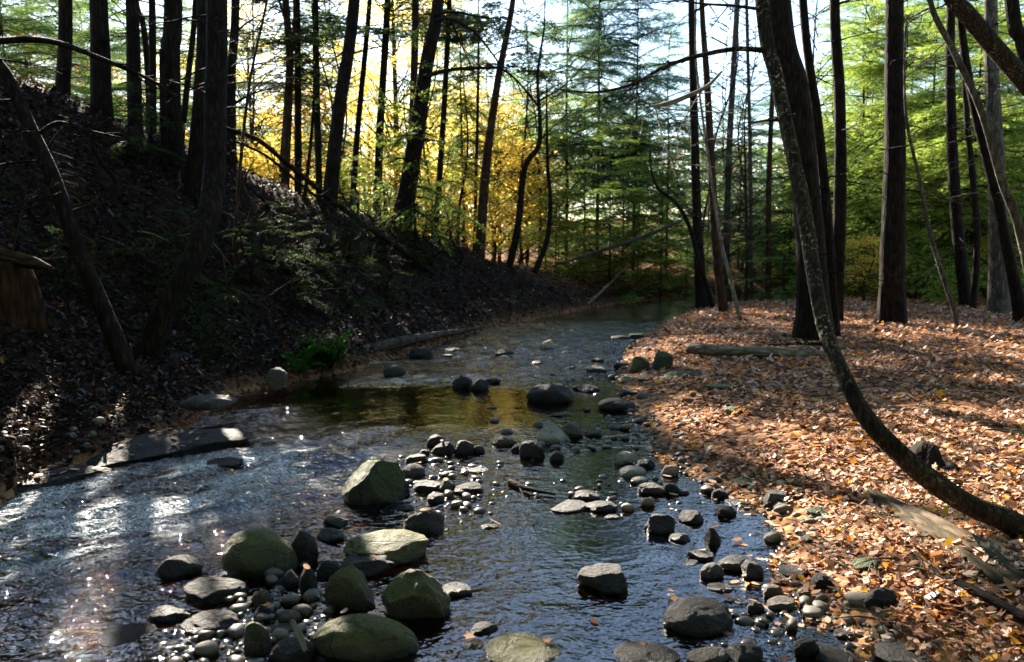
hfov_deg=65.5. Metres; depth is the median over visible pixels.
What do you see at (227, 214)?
dead stick
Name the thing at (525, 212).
maple sapling
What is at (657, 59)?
hemlock tree
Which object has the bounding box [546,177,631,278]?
hemlock tree
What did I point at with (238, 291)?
dead stick
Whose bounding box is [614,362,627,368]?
stone
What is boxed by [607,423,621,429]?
stone
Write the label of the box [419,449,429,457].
stone
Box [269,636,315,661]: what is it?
stone
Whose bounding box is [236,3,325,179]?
bare tree
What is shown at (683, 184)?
hemlock tree
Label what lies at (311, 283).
dead stick
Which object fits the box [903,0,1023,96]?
leaning tree
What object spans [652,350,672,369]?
stone
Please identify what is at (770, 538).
stone
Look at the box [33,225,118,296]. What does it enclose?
hemlock sapling
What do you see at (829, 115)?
hemlock tree
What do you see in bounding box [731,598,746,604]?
stone
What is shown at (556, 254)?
hemlock tree
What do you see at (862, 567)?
stone
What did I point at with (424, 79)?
leaning tree
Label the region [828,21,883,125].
bare tree
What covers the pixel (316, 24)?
hemlock tree
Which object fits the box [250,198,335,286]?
hemlock sapling
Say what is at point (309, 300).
hemlock sapling
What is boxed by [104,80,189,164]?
hemlock sapling
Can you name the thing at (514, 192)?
bare tree
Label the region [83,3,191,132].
young tree
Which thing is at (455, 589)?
stone
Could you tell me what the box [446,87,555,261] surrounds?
maple tree
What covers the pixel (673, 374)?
stone
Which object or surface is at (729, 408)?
stone
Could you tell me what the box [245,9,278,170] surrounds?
bare tree
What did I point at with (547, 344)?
stone
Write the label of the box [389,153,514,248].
maple sapling
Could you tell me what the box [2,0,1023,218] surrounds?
sky
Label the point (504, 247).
hemlock tree
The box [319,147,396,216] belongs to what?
hemlock sapling
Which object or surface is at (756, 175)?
hemlock tree
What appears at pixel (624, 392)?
stone
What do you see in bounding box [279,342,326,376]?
fern
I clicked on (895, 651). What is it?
stone
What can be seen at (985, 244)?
maple sapling
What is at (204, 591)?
boulder
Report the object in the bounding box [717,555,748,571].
stone
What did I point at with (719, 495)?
stone
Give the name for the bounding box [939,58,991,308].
young tree
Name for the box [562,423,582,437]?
stone
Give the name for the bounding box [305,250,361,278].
dead stick
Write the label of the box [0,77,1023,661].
ground
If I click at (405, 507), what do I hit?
stone
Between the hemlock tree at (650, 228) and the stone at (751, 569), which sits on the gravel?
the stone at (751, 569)
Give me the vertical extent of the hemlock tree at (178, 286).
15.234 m
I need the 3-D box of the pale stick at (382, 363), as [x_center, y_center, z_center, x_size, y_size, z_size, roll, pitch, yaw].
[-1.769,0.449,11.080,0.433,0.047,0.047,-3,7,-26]
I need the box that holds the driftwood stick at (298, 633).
[290,619,307,651]
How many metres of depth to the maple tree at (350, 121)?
35.09 m
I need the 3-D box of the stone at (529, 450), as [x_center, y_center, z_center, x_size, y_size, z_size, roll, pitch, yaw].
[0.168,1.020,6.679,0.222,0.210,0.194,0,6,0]
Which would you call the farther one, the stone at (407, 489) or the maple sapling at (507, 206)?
the maple sapling at (507, 206)
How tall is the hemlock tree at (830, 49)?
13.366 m
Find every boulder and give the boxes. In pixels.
[15,465,110,491]
[87,428,252,468]
[179,394,237,410]
[181,609,238,635]
[183,577,248,605]
[221,528,297,578]
[291,531,318,564]
[309,613,418,661]
[325,565,375,610]
[340,553,394,577]
[342,460,405,504]
[343,529,428,565]
[381,569,450,618]
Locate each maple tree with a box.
[6,32,89,85]
[29,45,124,96]
[111,53,187,143]
[156,46,279,172]
[180,0,330,187]
[248,79,348,186]
[271,40,400,199]
[282,0,511,209]
[327,58,408,207]
[329,0,509,235]
[404,56,519,247]
[434,0,592,257]
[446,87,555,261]
[487,86,574,259]
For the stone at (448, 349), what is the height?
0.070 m
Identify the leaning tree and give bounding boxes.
[0,15,180,373]
[292,0,389,216]
[362,0,547,230]
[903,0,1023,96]
[936,19,1023,321]
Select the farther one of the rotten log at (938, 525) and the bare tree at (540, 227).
the bare tree at (540, 227)
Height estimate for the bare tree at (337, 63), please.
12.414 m
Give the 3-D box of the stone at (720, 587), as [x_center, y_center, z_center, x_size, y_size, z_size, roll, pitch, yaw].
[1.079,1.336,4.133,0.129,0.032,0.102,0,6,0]
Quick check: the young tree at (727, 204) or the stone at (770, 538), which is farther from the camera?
the young tree at (727, 204)
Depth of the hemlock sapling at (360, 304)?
13.59 m
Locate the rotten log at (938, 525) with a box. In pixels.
[861,488,1023,588]
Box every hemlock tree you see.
[0,0,89,103]
[0,0,144,123]
[2,0,125,96]
[3,0,81,94]
[12,0,144,93]
[39,0,195,130]
[45,0,239,137]
[46,0,159,118]
[87,0,250,148]
[89,0,160,119]
[120,0,293,201]
[122,0,266,359]
[147,0,185,168]
[182,2,241,143]
[187,0,300,171]
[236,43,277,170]
[245,0,372,202]
[254,0,367,202]
[260,100,293,179]
[273,2,372,211]
[331,0,437,216]
[334,0,507,226]
[425,0,512,247]
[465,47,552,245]
[466,0,671,266]
[485,118,591,270]
[488,0,683,248]
[497,175,585,243]
[506,165,591,261]
[507,93,631,280]
[517,170,603,285]
[524,0,753,269]
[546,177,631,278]
[549,115,691,285]
[550,94,647,250]
[568,79,689,274]
[572,120,693,275]
[572,196,630,253]
[586,141,663,253]
[593,10,734,243]
[598,96,742,287]
[611,141,718,305]
[629,203,690,260]
[644,109,723,262]
[646,220,714,309]
[650,98,766,261]
[652,0,746,308]
[659,137,735,261]
[667,177,744,270]
[670,60,792,274]
[705,0,958,294]
[707,188,786,298]
[721,129,778,235]
[722,65,793,267]
[733,199,795,300]
[735,128,845,293]
[749,0,910,340]
[749,0,936,320]
[757,0,859,336]
[771,1,1007,297]
[773,68,860,184]
[775,0,941,223]
[779,0,884,246]
[795,0,1003,324]
[827,0,1023,298]
[831,0,1023,304]
[844,159,934,298]
[847,0,956,131]
[847,0,1023,218]
[850,2,1023,254]
[862,171,972,300]
[905,0,1023,313]
[912,7,984,306]
[917,178,1023,293]
[922,0,1023,293]
[939,153,1023,289]
[970,0,1023,63]
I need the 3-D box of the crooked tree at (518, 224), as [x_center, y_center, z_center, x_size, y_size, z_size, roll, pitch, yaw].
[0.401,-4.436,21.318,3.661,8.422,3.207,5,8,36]
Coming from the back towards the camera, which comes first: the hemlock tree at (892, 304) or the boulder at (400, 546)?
the hemlock tree at (892, 304)
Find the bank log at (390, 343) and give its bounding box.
[358,308,484,350]
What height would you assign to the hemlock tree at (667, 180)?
6.512 m
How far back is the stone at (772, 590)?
4.04 m
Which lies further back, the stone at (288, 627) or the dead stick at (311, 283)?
the dead stick at (311, 283)
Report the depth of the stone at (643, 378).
9.86 m
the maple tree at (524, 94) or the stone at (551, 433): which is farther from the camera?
the maple tree at (524, 94)
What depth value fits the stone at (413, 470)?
6.09 m
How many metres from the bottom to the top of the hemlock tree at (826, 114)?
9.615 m
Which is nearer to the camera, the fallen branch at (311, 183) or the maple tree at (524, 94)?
the fallen branch at (311, 183)
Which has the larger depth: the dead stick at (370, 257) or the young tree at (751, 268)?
the young tree at (751, 268)
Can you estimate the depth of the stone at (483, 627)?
3.67 m
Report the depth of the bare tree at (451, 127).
33.93 m
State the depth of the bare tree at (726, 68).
34.11 m
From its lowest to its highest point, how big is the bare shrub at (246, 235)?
1.624 m
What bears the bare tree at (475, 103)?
on the ground
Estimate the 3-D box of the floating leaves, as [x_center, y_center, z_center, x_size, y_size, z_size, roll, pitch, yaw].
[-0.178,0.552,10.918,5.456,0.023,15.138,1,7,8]
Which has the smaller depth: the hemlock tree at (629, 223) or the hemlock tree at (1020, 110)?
the hemlock tree at (1020, 110)
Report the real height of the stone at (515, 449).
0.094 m
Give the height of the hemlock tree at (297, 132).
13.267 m
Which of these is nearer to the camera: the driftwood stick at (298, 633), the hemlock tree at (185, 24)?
the driftwood stick at (298, 633)
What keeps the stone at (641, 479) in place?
on the stream water
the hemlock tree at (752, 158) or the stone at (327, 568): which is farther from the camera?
the hemlock tree at (752, 158)
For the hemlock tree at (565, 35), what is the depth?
29.66 m
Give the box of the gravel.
[0,304,898,661]
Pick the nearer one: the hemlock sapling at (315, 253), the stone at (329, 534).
the stone at (329, 534)
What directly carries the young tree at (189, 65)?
on the ground
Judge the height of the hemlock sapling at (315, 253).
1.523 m
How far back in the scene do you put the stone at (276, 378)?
7.27 m
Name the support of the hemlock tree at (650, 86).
on the ground
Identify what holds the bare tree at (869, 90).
on the ground
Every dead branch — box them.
[618,71,742,174]
[928,565,1023,622]
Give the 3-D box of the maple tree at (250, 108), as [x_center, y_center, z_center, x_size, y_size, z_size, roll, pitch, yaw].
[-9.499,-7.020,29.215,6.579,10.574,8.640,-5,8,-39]
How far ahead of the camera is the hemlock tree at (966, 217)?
23.80 m
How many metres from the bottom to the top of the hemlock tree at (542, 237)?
6.683 m
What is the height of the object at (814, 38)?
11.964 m
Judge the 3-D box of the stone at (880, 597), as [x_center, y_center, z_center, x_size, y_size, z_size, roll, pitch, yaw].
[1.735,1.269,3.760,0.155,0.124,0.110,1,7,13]
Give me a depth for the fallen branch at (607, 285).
21.72 m
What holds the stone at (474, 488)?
on the stream water
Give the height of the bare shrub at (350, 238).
1.657 m
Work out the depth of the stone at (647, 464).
6.34 m
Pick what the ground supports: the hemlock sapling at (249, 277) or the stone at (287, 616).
the hemlock sapling at (249, 277)
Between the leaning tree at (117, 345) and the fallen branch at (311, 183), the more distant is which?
the fallen branch at (311, 183)
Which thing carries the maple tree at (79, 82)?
on the ground
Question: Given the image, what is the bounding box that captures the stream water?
[0,294,876,661]
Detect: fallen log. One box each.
[0,152,96,271]
[685,343,825,358]
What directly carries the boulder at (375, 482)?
in the stream water
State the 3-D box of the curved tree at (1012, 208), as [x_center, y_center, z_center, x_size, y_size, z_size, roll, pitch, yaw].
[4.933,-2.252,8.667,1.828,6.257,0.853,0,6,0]
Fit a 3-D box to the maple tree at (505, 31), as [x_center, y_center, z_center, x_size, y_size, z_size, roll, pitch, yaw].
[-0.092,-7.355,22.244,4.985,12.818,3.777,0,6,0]
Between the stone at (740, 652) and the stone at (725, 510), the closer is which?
the stone at (740, 652)
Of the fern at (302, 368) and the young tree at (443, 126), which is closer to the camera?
the fern at (302, 368)
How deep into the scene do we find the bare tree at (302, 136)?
28.61 m
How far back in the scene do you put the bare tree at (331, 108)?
25.32 m
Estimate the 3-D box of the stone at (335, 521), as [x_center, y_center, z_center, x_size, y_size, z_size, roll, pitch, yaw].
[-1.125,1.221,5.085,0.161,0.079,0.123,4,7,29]
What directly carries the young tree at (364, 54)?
on the ground
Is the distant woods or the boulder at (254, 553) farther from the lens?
the distant woods
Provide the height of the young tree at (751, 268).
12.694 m
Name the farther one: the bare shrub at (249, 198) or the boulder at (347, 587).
the bare shrub at (249, 198)
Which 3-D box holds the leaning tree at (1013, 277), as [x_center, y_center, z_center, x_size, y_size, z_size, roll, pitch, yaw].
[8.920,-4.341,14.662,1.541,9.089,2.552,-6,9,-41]
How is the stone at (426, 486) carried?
on the stream water
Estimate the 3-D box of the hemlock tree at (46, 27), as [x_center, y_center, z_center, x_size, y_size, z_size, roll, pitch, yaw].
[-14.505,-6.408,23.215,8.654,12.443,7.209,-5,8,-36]
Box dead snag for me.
[159,48,171,170]
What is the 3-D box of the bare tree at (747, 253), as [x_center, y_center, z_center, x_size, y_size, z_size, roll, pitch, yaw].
[6.789,-4.437,21.718,2.170,8.078,2.704,-2,7,-19]
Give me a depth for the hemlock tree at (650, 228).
23.36 m
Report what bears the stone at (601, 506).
on the stream water
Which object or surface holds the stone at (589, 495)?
on the stream water
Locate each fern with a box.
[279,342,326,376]
[295,328,355,366]
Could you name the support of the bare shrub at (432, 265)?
on the ground
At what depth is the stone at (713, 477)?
5.91 m
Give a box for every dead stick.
[89,228,187,252]
[100,216,207,295]
[137,230,189,247]
[211,217,273,282]
[221,187,263,227]
[225,256,322,316]
[265,242,362,308]
[284,258,340,301]
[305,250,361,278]
[320,197,363,249]
[346,216,402,279]
[354,241,390,293]
[425,241,463,257]
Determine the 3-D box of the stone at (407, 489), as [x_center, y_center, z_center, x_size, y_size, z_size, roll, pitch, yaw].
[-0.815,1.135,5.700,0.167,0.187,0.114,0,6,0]
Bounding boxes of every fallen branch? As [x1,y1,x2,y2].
[226,111,475,288]
[232,140,336,216]
[553,219,681,274]
[580,265,627,304]
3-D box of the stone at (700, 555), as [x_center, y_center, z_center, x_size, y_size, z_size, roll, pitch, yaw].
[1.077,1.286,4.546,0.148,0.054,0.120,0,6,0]
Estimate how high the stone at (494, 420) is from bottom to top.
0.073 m
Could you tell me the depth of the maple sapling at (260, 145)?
22.50 m
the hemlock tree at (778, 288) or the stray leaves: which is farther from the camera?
the hemlock tree at (778, 288)
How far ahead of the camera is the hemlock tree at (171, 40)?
13.02 m
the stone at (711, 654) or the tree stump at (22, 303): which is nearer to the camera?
the stone at (711, 654)
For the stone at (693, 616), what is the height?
0.171 m
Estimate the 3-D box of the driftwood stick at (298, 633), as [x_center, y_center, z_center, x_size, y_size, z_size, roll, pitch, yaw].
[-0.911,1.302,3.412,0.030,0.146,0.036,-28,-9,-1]
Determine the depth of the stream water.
4.97 m
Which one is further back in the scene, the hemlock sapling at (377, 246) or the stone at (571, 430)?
the hemlock sapling at (377, 246)
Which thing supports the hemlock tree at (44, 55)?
on the ground
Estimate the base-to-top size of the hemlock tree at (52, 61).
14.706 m
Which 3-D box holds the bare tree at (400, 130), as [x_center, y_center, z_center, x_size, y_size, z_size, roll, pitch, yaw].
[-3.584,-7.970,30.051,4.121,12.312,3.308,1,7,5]
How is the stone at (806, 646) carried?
on the stream water
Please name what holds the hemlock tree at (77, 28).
on the ground
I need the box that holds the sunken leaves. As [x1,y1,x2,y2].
[573,395,853,652]
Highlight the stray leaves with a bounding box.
[18,339,824,645]
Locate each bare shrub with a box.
[17,114,116,232]
[51,171,122,260]
[83,109,132,207]
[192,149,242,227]
[219,155,279,256]
[226,137,259,230]
[316,178,372,266]
[356,190,385,247]
[378,198,409,274]
[422,226,443,270]
[435,194,458,243]
[439,201,464,251]
[448,224,469,267]
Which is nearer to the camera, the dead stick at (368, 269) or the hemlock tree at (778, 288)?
the dead stick at (368, 269)
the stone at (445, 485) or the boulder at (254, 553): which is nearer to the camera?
the boulder at (254, 553)
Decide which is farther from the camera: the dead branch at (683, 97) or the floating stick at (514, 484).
the dead branch at (683, 97)
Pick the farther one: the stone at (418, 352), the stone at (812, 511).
the stone at (418, 352)
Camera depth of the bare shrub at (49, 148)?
10.26 m
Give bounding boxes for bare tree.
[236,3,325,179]
[236,76,264,165]
[245,4,348,186]
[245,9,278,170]
[247,0,392,182]
[265,0,395,200]
[271,71,324,189]
[290,0,368,200]
[290,52,353,179]
[310,4,387,211]
[356,11,445,196]
[361,51,409,208]
[387,3,469,235]
[417,32,508,244]
[428,44,468,244]
[446,47,499,204]
[456,13,532,260]
[488,0,562,262]
[488,55,566,267]
[498,0,562,265]
[503,86,547,264]
[517,42,566,251]
[617,5,664,235]
[676,43,725,227]
[681,0,791,259]
[698,0,761,237]
[702,0,795,269]
[703,18,792,300]
[734,75,762,186]
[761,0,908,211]
[779,18,847,170]
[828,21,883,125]
[833,9,911,222]
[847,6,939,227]
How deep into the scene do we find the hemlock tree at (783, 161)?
26.52 m
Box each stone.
[98,623,156,646]
[148,605,189,622]
[156,555,202,580]
[206,456,242,467]
[214,570,243,579]
[244,621,270,655]
[245,596,251,603]
[251,589,272,606]
[254,605,274,617]
[265,367,287,389]
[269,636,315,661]
[271,623,292,632]
[277,569,299,588]
[277,609,301,622]
[299,568,317,595]
[316,560,340,577]
[317,528,344,541]
[324,516,348,527]
[383,364,405,376]
[396,504,413,510]
[402,463,424,478]
[404,480,409,494]
[404,510,443,532]
[405,454,426,465]
[409,347,432,358]
[413,480,440,492]
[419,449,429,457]
[427,434,444,450]
[427,493,443,503]
[431,442,454,459]
[439,480,452,492]
[441,354,452,356]
[442,582,472,597]
[445,347,460,350]
[452,375,472,388]
[454,440,473,461]
[454,481,483,495]
[461,466,487,473]
[462,638,484,648]
[470,379,488,390]
[470,621,497,633]
[473,445,484,457]
[481,524,497,528]
[485,378,500,383]
[485,632,560,661]
[486,406,496,409]
[490,417,498,423]
[492,435,516,449]
[494,349,514,355]
[500,428,513,434]
[511,444,519,454]
[519,440,544,464]
[526,383,573,402]
[532,361,542,363]
[533,422,542,428]
[537,421,569,452]
[540,340,554,348]
[550,450,563,465]
[550,500,585,513]
[551,413,566,416]
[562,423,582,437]
[570,490,600,500]
[577,384,599,392]
[577,563,627,594]
[584,429,601,436]
[585,365,606,371]
[586,500,617,512]
[591,358,603,362]
[598,398,634,412]
[604,514,619,519]
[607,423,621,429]
[611,335,629,339]
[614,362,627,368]
[614,451,633,469]
[614,641,680,661]
[619,389,637,396]
[619,465,645,480]
[621,376,632,382]
[627,356,648,372]
[629,332,651,337]
[631,476,647,482]
[633,459,654,470]
[636,376,652,380]
[637,482,665,494]
[643,513,675,533]
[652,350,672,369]
[660,465,678,480]
[663,482,679,493]
[663,596,732,636]
[664,371,702,379]
[669,533,690,541]
[678,489,688,494]
[678,510,703,523]
[683,559,697,565]
[686,549,713,560]
[686,646,728,661]
[700,562,723,579]
[703,475,721,482]
[704,528,720,544]
[706,382,739,389]
[707,582,732,592]
[711,488,728,501]
[717,505,736,516]
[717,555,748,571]
[724,406,743,412]
[724,499,750,506]
[725,643,762,661]
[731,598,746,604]
[736,477,757,486]
[741,559,763,579]
[747,601,764,612]
[763,489,788,507]
[763,530,781,546]
[763,584,780,597]
[767,595,795,611]
[778,564,808,578]
[793,637,819,656]
[800,534,819,541]
[806,506,827,515]
[810,572,837,588]
[814,646,854,661]
[833,628,853,640]
[852,558,883,572]
[864,587,896,609]
[874,640,931,661]
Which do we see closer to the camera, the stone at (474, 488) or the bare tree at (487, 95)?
the stone at (474, 488)
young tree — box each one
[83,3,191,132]
[116,0,241,134]
[180,0,253,145]
[280,45,346,197]
[318,0,407,208]
[382,0,506,237]
[469,1,499,251]
[713,0,762,285]
[715,0,764,299]
[735,83,793,300]
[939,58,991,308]
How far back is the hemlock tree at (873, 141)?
23.21 m
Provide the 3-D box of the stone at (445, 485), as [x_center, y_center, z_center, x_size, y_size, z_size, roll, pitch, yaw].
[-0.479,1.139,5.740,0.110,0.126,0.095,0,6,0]
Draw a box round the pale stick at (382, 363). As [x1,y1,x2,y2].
[369,361,399,365]
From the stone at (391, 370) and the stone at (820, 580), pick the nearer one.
the stone at (820, 580)
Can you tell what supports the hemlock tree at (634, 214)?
on the ground
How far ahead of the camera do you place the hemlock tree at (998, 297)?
16.71 m
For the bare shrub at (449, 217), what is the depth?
19.93 m
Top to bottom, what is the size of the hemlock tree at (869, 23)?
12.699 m
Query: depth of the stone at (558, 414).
8.17 m
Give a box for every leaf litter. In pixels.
[0,73,630,490]
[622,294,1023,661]
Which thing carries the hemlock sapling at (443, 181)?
on the ground
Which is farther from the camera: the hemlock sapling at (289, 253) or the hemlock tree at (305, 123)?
the hemlock tree at (305, 123)
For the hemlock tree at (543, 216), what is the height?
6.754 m
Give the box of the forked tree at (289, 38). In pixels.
[227,0,362,187]
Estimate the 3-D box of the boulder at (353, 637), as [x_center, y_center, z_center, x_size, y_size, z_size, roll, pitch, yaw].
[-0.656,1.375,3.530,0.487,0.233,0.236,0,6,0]
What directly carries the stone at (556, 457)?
on the stream water
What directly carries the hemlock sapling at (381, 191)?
on the ground
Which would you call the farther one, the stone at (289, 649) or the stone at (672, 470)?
the stone at (672, 470)
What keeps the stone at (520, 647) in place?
on the stream water
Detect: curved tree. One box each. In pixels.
[555,0,1023,538]
[904,0,1023,271]
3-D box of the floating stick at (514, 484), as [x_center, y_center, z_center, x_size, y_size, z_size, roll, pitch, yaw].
[0.072,1.307,5.335,0.383,0.342,1.158,1,7,8]
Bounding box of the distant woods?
[236,74,1007,247]
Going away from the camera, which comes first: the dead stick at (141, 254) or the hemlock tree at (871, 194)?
the dead stick at (141, 254)
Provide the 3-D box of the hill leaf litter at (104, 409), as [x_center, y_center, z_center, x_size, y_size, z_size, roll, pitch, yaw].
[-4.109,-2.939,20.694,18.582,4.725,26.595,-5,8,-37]
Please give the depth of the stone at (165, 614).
3.81 m
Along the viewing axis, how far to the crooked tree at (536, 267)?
21.71 m
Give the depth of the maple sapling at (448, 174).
23.07 m
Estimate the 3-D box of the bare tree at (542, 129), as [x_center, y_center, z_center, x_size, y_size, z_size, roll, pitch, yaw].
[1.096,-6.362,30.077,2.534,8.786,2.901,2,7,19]
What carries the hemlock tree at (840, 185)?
on the ground
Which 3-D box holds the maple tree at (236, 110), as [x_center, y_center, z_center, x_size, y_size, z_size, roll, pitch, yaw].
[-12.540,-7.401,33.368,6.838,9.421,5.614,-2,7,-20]
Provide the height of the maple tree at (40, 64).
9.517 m
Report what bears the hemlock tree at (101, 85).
on the ground
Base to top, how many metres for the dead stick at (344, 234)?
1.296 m
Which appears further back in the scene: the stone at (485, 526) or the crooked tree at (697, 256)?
the crooked tree at (697, 256)
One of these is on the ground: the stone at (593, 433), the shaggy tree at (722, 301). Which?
the shaggy tree at (722, 301)
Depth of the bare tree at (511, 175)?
25.38 m
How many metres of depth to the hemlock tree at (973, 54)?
29.86 m
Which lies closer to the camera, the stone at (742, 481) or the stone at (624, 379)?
the stone at (742, 481)
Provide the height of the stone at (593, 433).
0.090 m
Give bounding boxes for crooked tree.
[452,0,603,268]
[525,83,575,273]
[649,149,715,308]
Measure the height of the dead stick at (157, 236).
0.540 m
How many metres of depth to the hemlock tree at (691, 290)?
22.39 m
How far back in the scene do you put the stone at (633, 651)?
3.46 m
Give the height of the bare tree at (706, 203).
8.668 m
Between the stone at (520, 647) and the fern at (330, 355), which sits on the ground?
the fern at (330, 355)
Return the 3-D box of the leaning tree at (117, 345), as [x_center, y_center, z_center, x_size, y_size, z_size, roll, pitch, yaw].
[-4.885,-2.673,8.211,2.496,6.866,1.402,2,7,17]
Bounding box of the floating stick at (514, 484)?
[487,479,555,540]
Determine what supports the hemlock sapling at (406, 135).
on the ground
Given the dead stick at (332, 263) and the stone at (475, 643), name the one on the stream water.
the stone at (475, 643)
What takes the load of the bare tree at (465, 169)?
on the ground
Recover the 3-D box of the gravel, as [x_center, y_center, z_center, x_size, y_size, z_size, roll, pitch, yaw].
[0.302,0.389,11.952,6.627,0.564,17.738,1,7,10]
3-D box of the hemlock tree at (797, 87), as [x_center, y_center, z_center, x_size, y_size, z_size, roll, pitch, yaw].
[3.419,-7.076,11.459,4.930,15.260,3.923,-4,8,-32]
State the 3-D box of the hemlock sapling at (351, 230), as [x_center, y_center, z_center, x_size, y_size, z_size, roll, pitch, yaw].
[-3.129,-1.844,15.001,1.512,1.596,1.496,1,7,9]
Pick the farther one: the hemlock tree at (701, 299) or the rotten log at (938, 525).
the hemlock tree at (701, 299)
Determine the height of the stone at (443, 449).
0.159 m
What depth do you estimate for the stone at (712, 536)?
4.73 m
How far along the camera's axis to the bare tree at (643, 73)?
32.73 m
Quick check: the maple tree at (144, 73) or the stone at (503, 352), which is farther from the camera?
the maple tree at (144, 73)
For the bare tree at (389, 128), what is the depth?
43.08 m
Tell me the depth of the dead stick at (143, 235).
11.41 m
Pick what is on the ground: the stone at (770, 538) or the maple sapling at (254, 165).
the maple sapling at (254, 165)
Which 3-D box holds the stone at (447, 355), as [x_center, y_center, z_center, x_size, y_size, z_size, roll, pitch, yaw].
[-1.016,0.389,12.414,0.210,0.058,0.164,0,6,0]
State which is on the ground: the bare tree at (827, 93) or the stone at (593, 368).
the bare tree at (827, 93)
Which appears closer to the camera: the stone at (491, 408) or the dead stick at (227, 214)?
the stone at (491, 408)
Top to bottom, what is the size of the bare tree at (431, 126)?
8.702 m
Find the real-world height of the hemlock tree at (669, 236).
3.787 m
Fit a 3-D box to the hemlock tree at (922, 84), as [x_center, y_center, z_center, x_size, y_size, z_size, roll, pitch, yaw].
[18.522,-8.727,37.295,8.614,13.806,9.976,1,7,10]
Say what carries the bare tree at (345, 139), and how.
on the ground
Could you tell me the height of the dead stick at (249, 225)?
1.018 m
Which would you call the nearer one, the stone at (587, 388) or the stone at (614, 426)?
the stone at (614, 426)
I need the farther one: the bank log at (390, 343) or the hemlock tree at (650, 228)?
the hemlock tree at (650, 228)
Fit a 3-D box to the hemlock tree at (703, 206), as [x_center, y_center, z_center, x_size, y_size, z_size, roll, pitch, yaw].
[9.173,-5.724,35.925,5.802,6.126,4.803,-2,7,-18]
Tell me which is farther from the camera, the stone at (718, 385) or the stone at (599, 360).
the stone at (599, 360)
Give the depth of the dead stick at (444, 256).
18.58 m
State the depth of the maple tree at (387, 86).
40.77 m
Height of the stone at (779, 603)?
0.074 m
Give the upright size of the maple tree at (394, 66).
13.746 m
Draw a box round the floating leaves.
[221,338,854,660]
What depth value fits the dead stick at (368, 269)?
15.16 m
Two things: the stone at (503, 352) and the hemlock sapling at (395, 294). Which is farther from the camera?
the hemlock sapling at (395, 294)
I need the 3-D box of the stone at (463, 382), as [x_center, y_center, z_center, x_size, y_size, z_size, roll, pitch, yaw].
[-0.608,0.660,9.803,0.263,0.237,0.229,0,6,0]
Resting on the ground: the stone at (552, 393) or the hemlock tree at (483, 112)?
the hemlock tree at (483, 112)
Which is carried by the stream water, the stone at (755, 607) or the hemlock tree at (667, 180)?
the stone at (755, 607)
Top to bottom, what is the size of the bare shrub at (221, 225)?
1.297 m
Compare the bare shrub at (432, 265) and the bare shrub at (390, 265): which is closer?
the bare shrub at (390, 265)
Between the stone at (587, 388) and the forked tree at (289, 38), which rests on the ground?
the forked tree at (289, 38)
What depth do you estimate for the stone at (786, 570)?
4.24 m
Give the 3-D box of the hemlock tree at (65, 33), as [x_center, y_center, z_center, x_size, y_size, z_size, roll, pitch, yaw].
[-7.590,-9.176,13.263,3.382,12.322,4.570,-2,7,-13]
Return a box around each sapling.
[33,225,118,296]
[103,204,239,343]
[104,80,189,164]
[187,299,241,358]
[192,0,312,267]
[219,220,280,287]
[237,141,346,197]
[237,144,322,189]
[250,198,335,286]
[281,249,336,323]
[291,203,355,289]
[303,157,399,212]
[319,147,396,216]
[319,191,385,269]
[332,260,386,316]
[343,145,468,228]
[353,86,439,223]
[362,204,407,257]
[362,248,424,304]
[369,24,467,255]
[382,161,493,245]
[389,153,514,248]
[395,206,452,266]
[425,123,583,261]
[427,120,492,252]
[428,205,460,244]
[452,140,603,264]
[681,0,740,317]
[844,231,913,300]
[866,24,959,326]
[966,236,1022,297]
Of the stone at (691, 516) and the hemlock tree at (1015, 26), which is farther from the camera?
the hemlock tree at (1015, 26)
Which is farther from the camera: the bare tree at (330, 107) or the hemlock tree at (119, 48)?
the bare tree at (330, 107)
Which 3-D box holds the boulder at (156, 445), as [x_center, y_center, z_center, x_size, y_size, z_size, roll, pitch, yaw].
[-3.152,1.000,6.899,1.667,0.178,0.885,-5,8,-38]
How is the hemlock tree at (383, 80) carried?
on the ground
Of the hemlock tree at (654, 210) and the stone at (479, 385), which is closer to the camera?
the stone at (479, 385)
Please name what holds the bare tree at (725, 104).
on the ground
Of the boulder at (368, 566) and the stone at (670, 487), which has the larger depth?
the stone at (670, 487)
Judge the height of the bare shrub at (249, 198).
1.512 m
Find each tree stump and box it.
[0,261,48,339]
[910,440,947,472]
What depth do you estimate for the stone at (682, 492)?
5.66 m
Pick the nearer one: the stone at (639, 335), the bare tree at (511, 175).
the stone at (639, 335)
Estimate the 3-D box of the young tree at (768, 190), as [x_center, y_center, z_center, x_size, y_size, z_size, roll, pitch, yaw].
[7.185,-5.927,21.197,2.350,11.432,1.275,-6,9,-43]
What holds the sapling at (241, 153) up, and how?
on the ground
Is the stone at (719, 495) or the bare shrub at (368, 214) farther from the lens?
the bare shrub at (368, 214)
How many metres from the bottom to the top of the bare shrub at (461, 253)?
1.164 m
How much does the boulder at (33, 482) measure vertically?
0.134 m
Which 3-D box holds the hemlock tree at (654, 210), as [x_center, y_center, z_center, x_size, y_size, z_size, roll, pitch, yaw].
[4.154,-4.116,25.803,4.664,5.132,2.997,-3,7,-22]
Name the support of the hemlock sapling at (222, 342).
on the ground
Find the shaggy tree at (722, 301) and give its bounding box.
[659,0,756,312]
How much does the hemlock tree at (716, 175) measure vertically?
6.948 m
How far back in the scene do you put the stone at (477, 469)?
6.23 m

